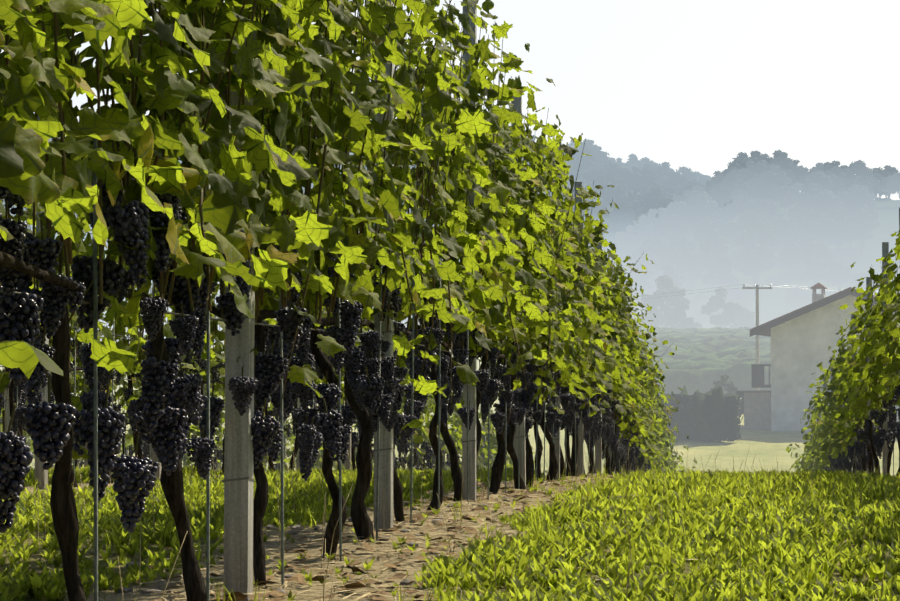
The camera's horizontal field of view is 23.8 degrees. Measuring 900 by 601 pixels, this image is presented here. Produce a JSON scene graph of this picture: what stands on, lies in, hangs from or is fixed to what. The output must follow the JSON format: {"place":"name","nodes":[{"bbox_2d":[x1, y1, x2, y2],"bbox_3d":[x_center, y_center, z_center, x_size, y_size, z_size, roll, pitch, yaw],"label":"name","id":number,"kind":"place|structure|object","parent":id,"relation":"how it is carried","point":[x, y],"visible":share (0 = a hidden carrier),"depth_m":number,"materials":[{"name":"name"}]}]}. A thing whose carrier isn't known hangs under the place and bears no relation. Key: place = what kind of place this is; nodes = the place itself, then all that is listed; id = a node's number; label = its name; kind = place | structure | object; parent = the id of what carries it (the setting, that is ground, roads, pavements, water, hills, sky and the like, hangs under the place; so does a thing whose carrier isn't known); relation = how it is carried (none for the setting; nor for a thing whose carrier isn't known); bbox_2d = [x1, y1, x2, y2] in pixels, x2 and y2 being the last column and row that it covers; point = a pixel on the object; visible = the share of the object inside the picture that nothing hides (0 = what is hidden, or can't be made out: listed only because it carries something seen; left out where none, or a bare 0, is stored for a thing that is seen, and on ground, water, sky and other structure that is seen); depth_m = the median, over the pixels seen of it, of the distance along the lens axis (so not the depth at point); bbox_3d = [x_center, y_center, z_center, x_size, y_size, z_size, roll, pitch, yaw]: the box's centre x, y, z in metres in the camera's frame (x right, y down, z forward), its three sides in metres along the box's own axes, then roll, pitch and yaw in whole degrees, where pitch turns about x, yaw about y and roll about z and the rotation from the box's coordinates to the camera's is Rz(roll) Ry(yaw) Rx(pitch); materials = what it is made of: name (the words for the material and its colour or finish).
{"place":"outdoors","nodes":[
{"label":"outdoors","id":0,"kind":"place"},
{"bbox_2d":[2,135,890,340],"bbox_3d":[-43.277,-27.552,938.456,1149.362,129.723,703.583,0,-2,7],"label":"hill","id":1,"kind":"structure","parent":0,"point":[644,185],"depth_m":824.23,"materials":[{"name":"blue plant"}]},
{"bbox_2d":[0,341,899,600],"bbox_3d":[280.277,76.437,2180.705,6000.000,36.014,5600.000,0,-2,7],"label":"ground","id":2,"kind":"structure","parent":0,"point":[767,447],"depth_m":8.63,"materials":[{"name":"soil"}]},
{"bbox_2d":[0,404,127,467],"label":"vine row","id":3,"kind":"object","parent":2,"relation":"on","point":[28,443],"depth_m":45.01,"materials":[{"name":"plant"}]},
{"bbox_2d":[0,370,275,471],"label":"vine row","id":4,"kind":"object","parent":2,"relation":"on","point":[128,442],"visible":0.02,"depth_m":41.18,"materials":[{"name":"plant"}]},
{"bbox_2d":[0,266,408,472],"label":"vine row","id":5,"kind":"object","parent":2,"relation":"on","point":[83,386],"visible":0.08,"depth_m":29.70,"materials":[{"name":"plant"}]},
{"bbox_2d":[0,117,547,490],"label":"vine row","id":6,"kind":"object","parent":2,"relation":"on","point":[18,394],"visible":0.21,"depth_m":18.69,"materials":[{"name":"plant"}]},
{"bbox_2d":[0,0,696,600],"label":"vine row","id":7,"kind":"object","parent":2,"relation":"on","point":[522,294],"visible":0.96,"depth_m":6.54,"materials":[{"name":"plant"}]},
{"bbox_2d":[30,473,684,600],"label":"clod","id":8,"kind":"object","parent":2,"relation":"on","point":[357,585],"visible":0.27,"depth_m":7.93,"materials":[{"name":"brown soil"}]},
{"bbox_2d":[41,474,697,600],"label":"straw","id":9,"kind":"object","parent":2,"relation":"on","point":[420,536],"visible":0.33,"depth_m":8.12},
{"bbox_2d":[118,473,650,600],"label":"fallen leaves","id":10,"kind":"object","parent":2,"relation":"on","point":[298,527],"visible":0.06,"depth_m":8.50,"materials":[{"name":"brown plant"}]},
{"bbox_2d":[0,463,899,600],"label":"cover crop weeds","id":11,"kind":"object","parent":2,"relation":"on","point":[580,531],"visible":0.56,"depth_m":8.43,"materials":[{"name":"green plant"}]},
{"bbox_2d":[8,445,899,600],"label":"cover crop dry stalks","id":12,"kind":"object","parent":2,"relation":"on","point":[490,511],"visible":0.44,"depth_m":9.04,"materials":[{"name":"plant"}]},
{"bbox_2d":[23,462,899,600],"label":"cover crop grass tufts","id":13,"kind":"object","parent":2,"relation":"on","point":[119,511],"visible":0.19,"depth_m":9.33,"materials":[{"name":"green plant"}]},
{"bbox_2d":[636,313,661,327],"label":"valley tree","id":14,"kind":"object","parent":2,"relation":"on","point":[656,322],"visible":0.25,"depth_m":330.12,"materials":[{"name":"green plant"}]},
{"bbox_2d":[640,275,689,327],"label":"valley tree","id":15,"kind":"object","parent":2,"relation":"on","point":[663,283],"visible":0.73,"depth_m":335.45,"materials":[{"name":"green plant"}]},
{"bbox_2d":[667,304,693,328],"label":"valley tree","id":16,"kind":"object","parent":2,"relation":"on","point":[674,318],"visible":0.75,"depth_m":326.18,"materials":[{"name":"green plant"}]},
{"bbox_2d":[658,385,740,441],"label":"hedge","id":17,"kind":"object","parent":2,"relation":"on","point":[711,416],"visible":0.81,"depth_m":103.89,"materials":[{"name":"green plant"}]},
{"bbox_2d":[636,327,770,395],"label":"vineyard rows","id":18,"kind":"object","parent":2,"relation":"on","point":[701,359],"visible":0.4,"depth_m":171.83,"materials":[{"name":"green plant"}]},
{"bbox_2d":[701,287,741,327],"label":"valley tree","id":19,"kind":"object","parent":2,"relation":"on","point":[716,302],"visible":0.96,"depth_m":351.11,"materials":[{"name":"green plant"}]},
{"bbox_2d":[710,375,738,396],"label":"garden tree","id":20,"kind":"object","parent":2,"relation":"on","point":[731,389],"visible":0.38,"depth_m":128.29,"materials":[{"name":"green plant"}]},
{"bbox_2d":[736,390,743,428],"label":"garden tree","id":21,"kind":"object","parent":2,"relation":"on","point":[740,411],"visible":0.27,"depth_m":112.18,"materials":[{"name":"green plant"}]},
{"bbox_2d":[729,307,755,328],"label":"valley tree","id":22,"kind":"object","parent":2,"relation":"on","point":[744,316],"visible":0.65,"depth_m":360.71,"materials":[{"name":"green plant"}]},
{"bbox_2d":[637,284,876,389],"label":"utility pole","id":23,"kind":"object","parent":2,"relation":"on","point":[757,287],"visible":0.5,"depth_m":128.49,"materials":[{"name":"wood"}]},
{"bbox_2d":[741,283,899,432],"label":"farmhouse","id":24,"kind":"object","parent":2,"relation":"on","point":[804,338],"visible":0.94,"depth_m":110.05,"materials":[{"name":"paint"}]},
{"bbox_2d":[786,207,899,476],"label":"vine row","id":25,"kind":"object","parent":2,"relation":"on","point":[859,410],"visible":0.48,"depth_m":26.62,"materials":[{"name":"plant"}]},
{"bbox_2d":[1,0,899,199],"label":"sky","id":26,"kind":"structure","parent":0,"point":[696,85],"materials":[{"name":"white"}]},
{"bbox_2d":[98,150,899,340],"bbox_3d":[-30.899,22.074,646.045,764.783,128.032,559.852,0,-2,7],"label":"hill","id":27,"kind":"structure","parent":0,"point":[827,228],"depth_m":478.01,"materials":[{"name":"blue plant"}]}
]}

